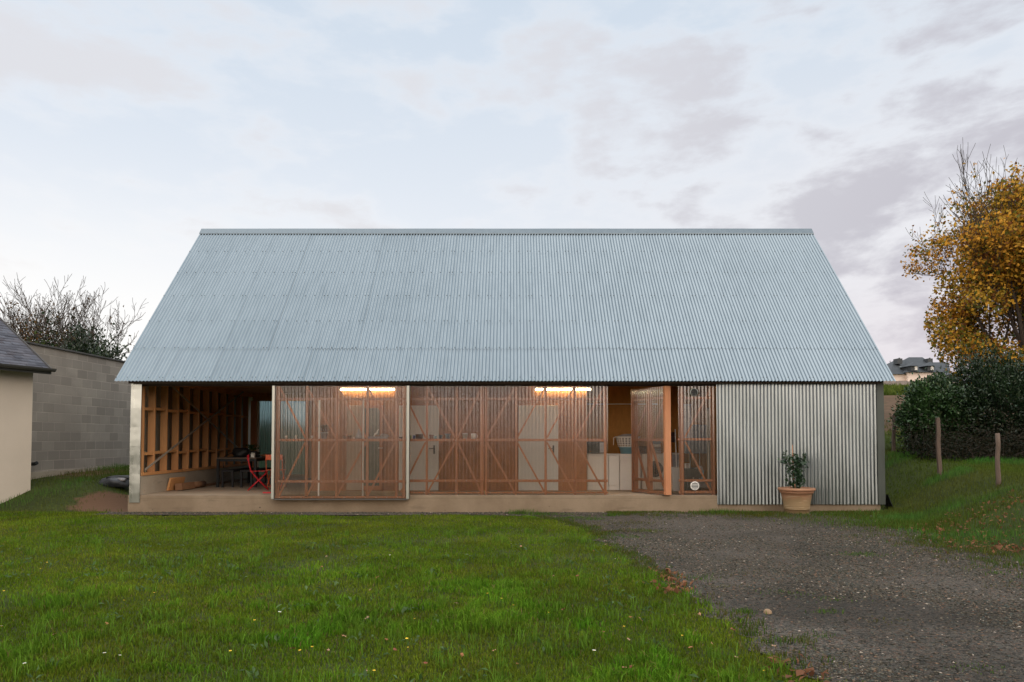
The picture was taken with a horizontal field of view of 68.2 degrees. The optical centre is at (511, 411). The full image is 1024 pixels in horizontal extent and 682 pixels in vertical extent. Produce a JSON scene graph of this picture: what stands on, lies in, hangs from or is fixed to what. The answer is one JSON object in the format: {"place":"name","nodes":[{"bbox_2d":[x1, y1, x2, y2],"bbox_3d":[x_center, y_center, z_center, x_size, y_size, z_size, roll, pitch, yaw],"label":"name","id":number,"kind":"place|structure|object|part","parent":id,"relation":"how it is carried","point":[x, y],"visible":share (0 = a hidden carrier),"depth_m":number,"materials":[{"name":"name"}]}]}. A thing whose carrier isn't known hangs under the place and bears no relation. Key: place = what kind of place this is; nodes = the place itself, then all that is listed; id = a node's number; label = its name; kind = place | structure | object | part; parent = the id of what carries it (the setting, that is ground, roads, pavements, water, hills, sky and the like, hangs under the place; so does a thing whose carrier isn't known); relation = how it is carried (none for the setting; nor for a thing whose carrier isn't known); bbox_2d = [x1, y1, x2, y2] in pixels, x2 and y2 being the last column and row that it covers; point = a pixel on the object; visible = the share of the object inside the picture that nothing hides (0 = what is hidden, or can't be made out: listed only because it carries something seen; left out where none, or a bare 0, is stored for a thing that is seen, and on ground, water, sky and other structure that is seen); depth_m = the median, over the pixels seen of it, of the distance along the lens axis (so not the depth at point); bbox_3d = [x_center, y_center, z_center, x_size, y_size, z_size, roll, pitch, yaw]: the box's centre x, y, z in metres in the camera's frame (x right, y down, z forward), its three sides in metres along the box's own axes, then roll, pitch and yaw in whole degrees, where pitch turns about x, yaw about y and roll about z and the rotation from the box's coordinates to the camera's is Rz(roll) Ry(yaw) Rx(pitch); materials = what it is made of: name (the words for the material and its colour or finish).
{"place":"outdoors","nodes":[
{"label":"outdoors","id":0,"kind":"place"},
{"bbox_2d":[242,444,259,450],"bbox_3d":[-7.269,1.072,21.027,0.498,0.334,0.619,1,-2,-21],"label":"potted plant","id":1,"kind":"object","parent":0,"point":[250,447],"visible":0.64,"depth_m":21.03,"materials":[{"name":"green plant"}]},
{"bbox_2d":[343,431,352,438],"bbox_3d":[-3.550,0.504,16.292,0.189,0.171,0.188,2,-3,-44],"label":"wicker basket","id":2,"kind":"object","parent":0,"point":[346,436],"visible":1,"depth_m":16.23,"materials":[{"name":"wicker"}]},
{"bbox_2d":[355,429,361,438],"bbox_3d":[-3.302,0.490,16.293,0.146,0.200,0.148,0,-2,0],"label":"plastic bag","id":3,"kind":"object","parent":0,"point":[358,435],"visible":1,"depth_m":16.25,"materials":[{"name":"white plastic"}]},
{"bbox_2d":[368,428,388,438],"bbox_3d":[-2.869,0.468,16.297,0.454,0.244,0.112,0,-2,0],"label":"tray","id":4,"kind":"object","parent":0,"point":[382,436],"visible":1,"depth_m":16.24,"materials":[{"name":"beige"}]},
{"bbox_2d":[415,434,422,438],"bbox_3d":[-2.028,0.549,16.531,0.151,0.100,0.151,0,-2,0],"label":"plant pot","id":5,"kind":"object","parent":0,"point":[419,436],"visible":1,"depth_m":16.46,"materials":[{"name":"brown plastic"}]},
{"bbox_2d":[0,418,1023,681],"bbox_3d":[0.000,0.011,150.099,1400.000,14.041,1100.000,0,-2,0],"label":"ground","id":6,"kind":"structure","parent":0,"point":[110,500],"depth_m":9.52,"materials":[{"name":"green plant"}]},
{"bbox_2d":[0,317,56,502],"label":"cream house","id":7,"kind":"structure","parent":6,"relation":"on","point":[18,369],"depth_m":17.24,"materials":[{"name":"paint"}]},
{"bbox_2d":[17,331,59,346],"bbox_3d":[-22.573,-1.074,36.186,4.766,5.526,3.284,0,-2,0],"label":"bush","id":8,"kind":"object","parent":6,"relation":"on","point":[35,332],"depth_m":35.92,"materials":[{"name":"green plant"}]},
{"bbox_2d":[1,294,93,347],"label":"bare tree","id":9,"kind":"object","parent":6,"relation":"on","point":[25,325],"visible":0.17,"depth_m":37.03,"materials":[{"name":"brown plant"}]},
{"bbox_2d":[0,274,148,357],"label":"bare tree","id":10,"kind":"object","parent":6,"relation":"on","point":[59,320],"visible":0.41,"depth_m":38.00,"materials":[{"name":"brown plant"}]},
{"bbox_2d":[21,341,130,479],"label":"block wall","id":11,"kind":"structure","parent":6,"relation":"on","point":[81,406],"depth_m":21.06,"materials":[{"name":"concrete"}]},
{"bbox_2d":[44,320,109,355],"bbox_3d":[-19.437,-1.224,34.043,3.456,5.863,3.181,2,-3,-37],"label":"bush","id":12,"kind":"object","parent":6,"relation":"on","point":[80,345],"visible":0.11,"depth_m":33.82,"materials":[{"name":"green plant"}]},
{"bbox_2d":[50,321,118,355],"bbox_3d":[-20.702,-1.233,36.525,3.888,6.247,4.435,-2,-3,44],"label":"shrub","id":13,"kind":"object","parent":6,"relation":"on","point":[62,333],"visible":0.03,"depth_m":36.21,"materials":[{"name":"green plant"}]},
{"bbox_2d":[89,335,129,360],"bbox_3d":[-16.980,-0.756,32.028,2.531,4.956,2.317,0,-2,-13],"label":"bush","id":14,"kind":"object","parent":6,"relation":"on","point":[117,351],"visible":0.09,"depth_m":32.10,"materials":[{"name":"green plant"}]},
{"bbox_2d":[98,475,128,487],"bbox_3d":[-9.623,1.714,18.555,1.015,0.287,0.661,0,-2,0],"label":"tarpaulin bundle","id":15,"kind":"object","parent":6,"relation":"on","point":[114,481],"visible":0.84,"depth_m":18.33,"materials":[{"name":"black plastic"}]},
{"bbox_2d":[0,540,783,681],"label":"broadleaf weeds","id":16,"kind":"object","parent":6,"relation":"on","point":[276,637],"visible":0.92,"depth_m":7.17,"materials":[{"name":"green plant"}]},
{"bbox_2d":[114,229,895,511],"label":"barn house","id":17,"kind":"structure","parent":6,"relation":"on","point":[760,344],"depth_m":17.68,"materials":[{"name":"metal"}]},
{"bbox_2d":[166,477,184,490],"bbox_3d":[-7.968,1.712,17.940,0.116,0.312,0.724,0,-2,1],"label":"timber offcut","id":18,"kind":"object","parent":17,"relation":"on","point":[173,481],"visible":0.86,"depth_m":17.78,"materials":[{"name":"brown wood"}]},
{"bbox_2d":[175,482,194,490],"bbox_3d":[-7.795,1.780,18.027,0.185,0.176,0.582,0,-2,5],"label":"timber offcut","id":19,"kind":"object","parent":17,"relation":"on","point":[184,486],"visible":1,"depth_m":17.85,"materials":[{"name":"brown wood"}]},
{"bbox_2d":[193,481,206,488],"bbox_3d":[-7.797,1.818,18.786,0.165,0.167,0.621,0,-2,4],"label":"timber offcut","id":20,"kind":"object","parent":17,"relation":"on","point":[198,484],"visible":0.79,"depth_m":18.77,"materials":[{"name":"brown wood"}]},
{"bbox_2d":[206,478,246,485],"bbox_3d":[-7.900,1.951,20.943,0.110,0.050,3.800,0,-2,0],"label":"timber offcut","id":21,"kind":"object","parent":17,"relation":"on","point":[214,483],"visible":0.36,"depth_m":20.78,"materials":[{"name":"brown wood"}]},
{"bbox_2d":[221,467,258,486],"bbox_3d":[-7.130,1.726,19.901,0.300,0.435,1.940,0,-2,0],"label":"bench","id":22,"kind":"object","parent":17,"relation":"on","point":[232,476],"visible":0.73,"depth_m":18.96,"materials":[{"name":"black paint"}]},
{"bbox_2d":[216,456,284,486],"bbox_3d":[-6.930,1.583,20.226,1.000,0.745,2.440,0,-2,0],"label":"dining table","id":23,"kind":"object","parent":17,"relation":"on","point":[256,459],"visible":0.69,"depth_m":19.05,"materials":[{"name":"black paint"}]},
{"bbox_2d":[223,448,259,467],"bbox_3d":[-7.073,1.202,19.649,1.011,0.516,0.515,2,-3,-38],"label":"bag","id":24,"kind":"object","parent":23,"relation":"on","point":[240,452],"visible":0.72,"depth_m":19.61,"materials":[{"name":"black fabric"}]},
{"bbox_2d":[240,467,270,486],"bbox_3d":[-6.660,1.726,19.901,0.300,0.435,1.940,0,-2,0],"label":"bench","id":25,"kind":"object","parent":17,"relation":"on","point":[251,477],"visible":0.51,"depth_m":18.98,"materials":[{"name":"black paint"}]},
{"bbox_2d":[247,455,267,490],"bbox_3d":[-6.047,1.455,18.000,0.502,0.848,0.412,1,-2,-18],"label":"folding chair","id":26,"kind":"object","parent":17,"relation":"on","point":[256,477],"visible":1,"depth_m":17.84,"materials":[{"name":"red paint"}]},
{"bbox_2d":[265,454,285,488],"bbox_3d":[-5.828,1.480,18.681,0.412,0.848,0.502,0,-2,-4],"label":"folding chair","id":27,"kind":"object","parent":17,"relation":"on","point":[267,457],"visible":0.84,"depth_m":18.50,"materials":[{"name":"orange paint"}]},
{"bbox_2d":[315,425,332,438],"bbox_3d":[-4.054,0.428,16.287,0.369,0.322,0.426,0,-2,0],"label":"potted plant","id":28,"kind":"object","parent":17,"relation":"on","point":[323,434],"visible":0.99,"depth_m":16.25,"materials":[{"name":"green plant"}]},
{"bbox_2d":[340,388,394,389],"bbox_3d":[-3.397,-0.524,17.791,1.294,0.061,0.075,0,-2,0],"label":"tube light","id":29,"kind":"object","parent":17,"relation":"attached to","point":[365,388],"visible":0.63,"depth_m":17.80,"materials":[{"name":"white plastic"}]},
{"bbox_2d":[471,433,477,438],"bbox_3d":[-0.833,0.542,16.536,0.126,0.115,0.109,2,-3,-37],"label":"mug","id":30,"kind":"object","parent":17,"relation":"on","point":[473,435],"visible":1,"depth_m":16.48,"materials":[{"name":"white ceramic"}]},
{"bbox_2d":[535,388,590,389],"bbox_3d":[1.203,-0.524,17.791,1.322,0.061,0.075,0,-2,0],"label":"tube light","id":31,"kind":"object","parent":17,"relation":"attached to","point":[563,388],"visible":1,"depth_m":17.80,"materials":[{"name":"white plastic"}]},
{"bbox_2d":[587,453,608,489],"bbox_3d":[2.047,1.456,18.313,0.506,0.860,0.612,0,-2,0],"label":"cabinet","id":32,"kind":"object","parent":17,"relation":"on","point":[596,461],"visible":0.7,"depth_m":18.02,"materials":[{"name":"white paint"}]},
{"bbox_2d":[587,442,603,452],"bbox_3d":[2.004,0.873,18.314,0.420,0.280,0.332,0,-2,0],"label":"microwave","id":33,"kind":"object","parent":32,"relation":"on","point":[595,447],"visible":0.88,"depth_m":18.15,"materials":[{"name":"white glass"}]},
{"bbox_3d":[1.952,0.867,18.154,0.285,0.240,0.011,0,-2,0],"label":"oven door","id":34,"kind":"part","parent":33,"relation":"part of","materials":[{"name":"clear glass"}]},
{"bbox_3d":[2.047,1.410,18.030,0.498,0.710,0.018,0,-2,0],"label":"door leaf","id":35,"kind":"part","parent":32,"relation":"part of","materials":[{"name":"beige wood"}]},
{"bbox_2d":[606,453,618,489],"bbox_3d":[2.433,1.456,18.313,0.250,0.860,0.612,0,-2,0],"label":"cabinet","id":36,"kind":"object","parent":17,"relation":"on","point":[613,471],"visible":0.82,"depth_m":18.02,"materials":[{"name":"white paint"}]},
{"bbox_3d":[2.433,1.410,18.030,0.242,0.710,0.018,0,-2,0],"label":"door leaf","id":37,"kind":"part","parent":36,"relation":"part of","materials":[{"name":"white wood"}]},
{"bbox_2d":[616,453,640,489],"bbox_3d":[2.816,1.456,18.313,0.496,0.860,0.612,0,-2,0],"label":"dishwasher","id":38,"kind":"object","parent":17,"relation":"on","point":[625,471],"visible":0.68,"depth_m":18.02,"materials":[{"name":"white paint"}]},
{"bbox_2d":[619,447,631,453],"bbox_3d":[2.796,0.943,18.288,0.421,0.158,0.421,0,-2,0],"label":"basin","id":39,"kind":"object","parent":38,"relation":"on","point":[625,450],"visible":0.7,"depth_m":18.12,"materials":[{"name":"blue plastic"}]},
{"bbox_2d":[613,436,639,446],"bbox_3d":[2.774,0.735,18.295,0.669,0.255,0.464,0,-2,0],"label":"laundry basket","id":40,"kind":"object","parent":39,"relation":"on","point":[624,442],"visible":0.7,"depth_m":18.13,"materials":[{"name":"white plastic"}]},
{"bbox_2d":[616,434,631,443],"bbox_3d":[2.779,0.682,18.288,0.519,0.280,0.318,0,-2,0],"label":"clothes heap","id":41,"kind":"object","parent":40,"relation":"in","point":[623,438],"visible":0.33,"depth_m":18.20,"materials":[{"name":"grey fabric"}]},
{"bbox_3d":[2.815,1.408,18.023,0.488,0.465,0.017,0,-2,0],"label":"front door","id":42,"kind":"part","parent":38,"relation":"part of","materials":[{"name":"white metal"}]},
{"bbox_2d":[631,386,670,494],"bbox_3d":[3.072,0.644,16.798,0.172,2.348,1.203,1,-2,-28],"label":"screen door","id":43,"kind":"structure","parent":17,"relation":"in","point":[666,404],"depth_m":16.73,"materials":[{"name":"brown wood"}]},
{"bbox_2d":[640,453,663,489],"bbox_3d":[3.402,1.450,18.292,0.601,0.850,0.615,0,-2,0],"label":"washing machine","id":44,"kind":"object","parent":17,"relation":"on","point":[658,485],"visible":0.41,"depth_m":18.02,"materials":[{"name":"white metal"}]},
{"bbox_2d":[653,441,660,452],"bbox_3d":[3.464,0.865,18.291,0.240,0.295,0.280,0,-2,0],"label":"towel stack","id":45,"kind":"object","parent":44,"relation":"on","point":[657,446],"visible":0.58,"depth_m":18.16,"materials":[{"name":"grey fabric"}]},
{"bbox_2d":[671,467,679,490],"bbox_3d":[3.820,1.588,17.704,0.210,0.552,0.256,0,-2,0],"label":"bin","id":46,"kind":"object","parent":17,"relation":"on","point":[675,478],"visible":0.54,"depth_m":17.59,"materials":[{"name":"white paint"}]},
{"bbox_2d":[683,404,691,437],"bbox_3d":[3.998,0.227,17.263,0.200,0.803,0.140,0,-2,0],"label":"white panel","id":47,"kind":"object","parent":17,"relation":"on","point":[687,415],"visible":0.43,"depth_m":17.26,"materials":[{"name":"white"}]},
{"bbox_2d":[684,468,700,490],"bbox_3d":[4.112,1.579,17.397,0.340,0.548,0.515,0,-2,0],"label":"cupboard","id":48,"kind":"object","parent":17,"relation":"on","point":[691,473],"visible":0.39,"depth_m":17.16,"materials":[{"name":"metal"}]},
{"bbox_2d":[684,425,706,467],"bbox_3d":[4.288,0.945,17.802,0.520,1.257,0.450,0,-2,0],"label":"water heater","id":49,"kind":"object","parent":17,"relation":"attached to","point":[698,446],"visible":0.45,"depth_m":17.59,"materials":[{"name":"white metal"}]},
{"bbox_2d":[698,482,710,487],"bbox_3d":[4.224,1.623,16.722,0.380,0.162,0.162,0,-2,0],"label":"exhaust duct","id":50,"kind":"object","parent":17,"relation":"on","point":[702,485],"visible":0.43,"depth_m":16.65,"materials":[{"name":"grey metal"}]},
{"bbox_2d":[706,408,709,478],"bbox_3d":[4.385,0.727,16.885,0.078,1.613,0.070,0,-2,0],"label":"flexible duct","id":51,"kind":"object","parent":17,"relation":"attached to","point":[708,444],"visible":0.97,"depth_m":16.86,"materials":[{"name":"metal"}]},
{"bbox_2d":[0,429,1023,565],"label":"bank grass","id":52,"kind":"structure","parent":6,"relation":"on","point":[1011,470],"depth_m":15.93,"materials":[{"name":"green plant"}]},
{"bbox_2d":[101,511,1023,681],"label":"gravel drive","id":53,"kind":"structure","parent":6,"relation":"on","point":[792,609],"depth_m":7.26,"materials":[{"name":"grey gravel"}]},
{"bbox_2d":[96,484,1023,681],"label":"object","id":54,"kind":"structure","parent":53,"relation":"on","point":[851,514],"depth_m":12.17,"materials":[{"name":"grey gravel"}]},
{"bbox_2d":[97,511,1023,681],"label":"gravel stones","id":55,"kind":"object","parent":53,"relation":"on","point":[873,586],"visible":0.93,"depth_m":8.65,"materials":[{"name":"grey gravel"}]},
{"bbox_2d":[645,566,829,681],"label":"drive edge leaf litter","id":56,"kind":"object","parent":53,"relation":"on","point":[798,672],"visible":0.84,"depth_m":7.59,"materials":[{"name":"brown plant"}]},
{"bbox_2d":[763,609,771,613],"bbox_3d":[2.290,1.804,6.782,0.078,0.067,0.079,0,-2,0],"label":"stone","id":57,"kind":"object","parent":53,"relation":"on","point":[768,611],"visible":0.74,"depth_m":6.76,"materials":[{"name":"beige stone"}]},
{"bbox_2d":[777,487,815,513],"bbox_3d":[5.943,1.864,15.793,0.750,0.545,0.750,0,-2,0],"label":"terracotta planter","id":58,"kind":"object","parent":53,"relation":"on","point":[795,500],"visible":0.94,"depth_m":15.55,"materials":[{"name":"ceramic"}]},
{"bbox_2d":[777,445,808,488],"bbox_3d":[5.889,1.193,15.829,0.664,0.980,0.397,0,-2,0],"label":"potted shrub","id":59,"kind":"object","parent":58,"relation":"in","point":[797,474],"visible":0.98,"depth_m":15.80,"materials":[{"name":"green plant"}]},
{"bbox_2d":[881,494,893,506],"bbox_3d":[8.169,1.960,16.530,0.438,0.314,0.300,0,-2,0],"label":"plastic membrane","id":60,"kind":"object","parent":6,"relation":"on","point":[888,502],"visible":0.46,"depth_m":16.52,"materials":[{"name":"black plastic"}]},
{"bbox_2d":[891,415,895,450],"bbox_3d":[11.104,0.721,21.990,0.161,1.244,0.122,0,-2,0],"label":"fence post","id":61,"kind":"object","parent":6,"relation":"on","point":[893,439],"visible":0.72,"depth_m":21.96,"materials":[{"name":"wood"}]},
{"bbox_2d":[883,382,910,394],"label":"field margin grass","id":62,"kind":"structure","parent":6,"relation":"on","point":[890,389],"depth_m":63.41,"materials":[{"name":"green plant"}]},
{"bbox_2d":[887,357,949,380],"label":"slate roofed house","id":63,"kind":"structure","parent":6,"relation":"on","point":[901,369],"depth_m":88.90,"materials":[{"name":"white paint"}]},
{"bbox_2d":[883,380,970,385],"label":"stone wall","id":64,"kind":"structure","parent":6,"relation":"on","point":[895,382],"depth_m":75.15,"materials":[{"name":"beige stone"}]},
{"bbox_2d":[887,368,989,453],"bbox_3d":[11.954,0.013,21.572,2.779,2.585,2.465,0,-2,0],"label":"laurel shrub","id":65,"kind":"object","parent":6,"relation":"on","point":[923,396],"visible":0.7,"depth_m":21.21,"materials":[{"name":"green plant"}]},
{"bbox_2d":[935,417,941,474],"bbox_3d":[9.815,0.862,17.382,0.120,1.441,0.116,0,-2,0],"label":"fence post","id":66,"kind":"object","parent":6,"relation":"on","point":[938,447],"visible":0.86,"depth_m":17.35,"materials":[{"name":"wood"}]},
{"bbox_2d":[884,418,1013,435],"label":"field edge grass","id":67,"kind":"structure","parent":6,"relation":"on","point":[899,428],"depth_m":28.85,"materials":[{"name":"green plant"}]},
{"bbox_2d":[889,489,1023,552],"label":"bank leaf litter","id":68,"kind":"object","parent":6,"relation":"on","point":[999,546],"visible":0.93,"depth_m":11.77,"materials":[{"name":"brown plant"}]},
{"bbox_2d":[894,397,1023,462],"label":"bramble thicket","id":69,"kind":"object","parent":6,"relation":"on","point":[956,447],"visible":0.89,"depth_m":19.42,"materials":[{"name":"green plant"}]},
{"bbox_2d":[918,335,1023,452],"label":"dark shrub","id":70,"kind":"object","parent":6,"relation":"on","point":[1001,388],"visible":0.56,"depth_m":20.84,"materials":[{"name":"green plant"}]},
{"bbox_2d":[995,433,1000,485],"bbox_3d":[9.363,0.983,14.574,0.101,1.127,0.088,-1,-2,22],"label":"fence post","id":71,"kind":"object","parent":6,"relation":"on","point":[997,459],"visible":0.9,"depth_m":14.55,"materials":[{"name":"brown wood"}]},
{"bbox_2d":[0,0,1023,374],"label":"sky","id":72,"kind":"structure","parent":0,"point":[130,129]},
{"bbox_2d":[638,446,646,453],"bbox_3d":[3.150,0.932,18.288,0.180,0.180,0.200,0,-2,0],"label":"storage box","id":73,"kind":"object","parent":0,"point":[641,449],"visible":0.7,"depth_m":18.19,"materials":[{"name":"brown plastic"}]},
{"bbox_2d":[663,453,678,466],"bbox_3d":[3.865,1.448,18.365,0.296,0.880,0.510,0,-2,0],"label":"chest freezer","id":74,"kind":"object","parent":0,"point":[674,459],"visible":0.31,"depth_m":18.13,"materials":[{"name":"white metal"}]},
{"bbox_2d":[671,432,674,466],"bbox_3d":[3.815,1.187,18.058,0.240,1.382,0.301,0,-2,0],"label":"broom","id":75,"kind":"object","parent":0,"point":[672,437],"visible":0.43,"depth_m":18.15,"materials":[{"name":"wood"}]},
{"bbox_2d":[675,429,676,466],"bbox_3d":[3.882,1.143,17.930,0.153,1.447,0.274,1,-2,-19],"label":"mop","id":76,"kind":"object","parent":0,"point":[675,447],"visible":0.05,"depth_m":18.01,"materials":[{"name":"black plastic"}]},
{"bbox_2d":[884,395,1021,433],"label":"ploughed field","id":77,"kind":"structure","parent":0,"point":[889,401],"depth_m":43.42,"materials":[{"name":"brown soil"}]},
{"bbox_2d":[900,143,1023,382],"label":"autumn tree","id":78,"kind":"object","parent":77,"relation":"on","point":[991,251],"visible":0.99,"depth_m":27.99,"materials":[{"name":"yellow plant"}]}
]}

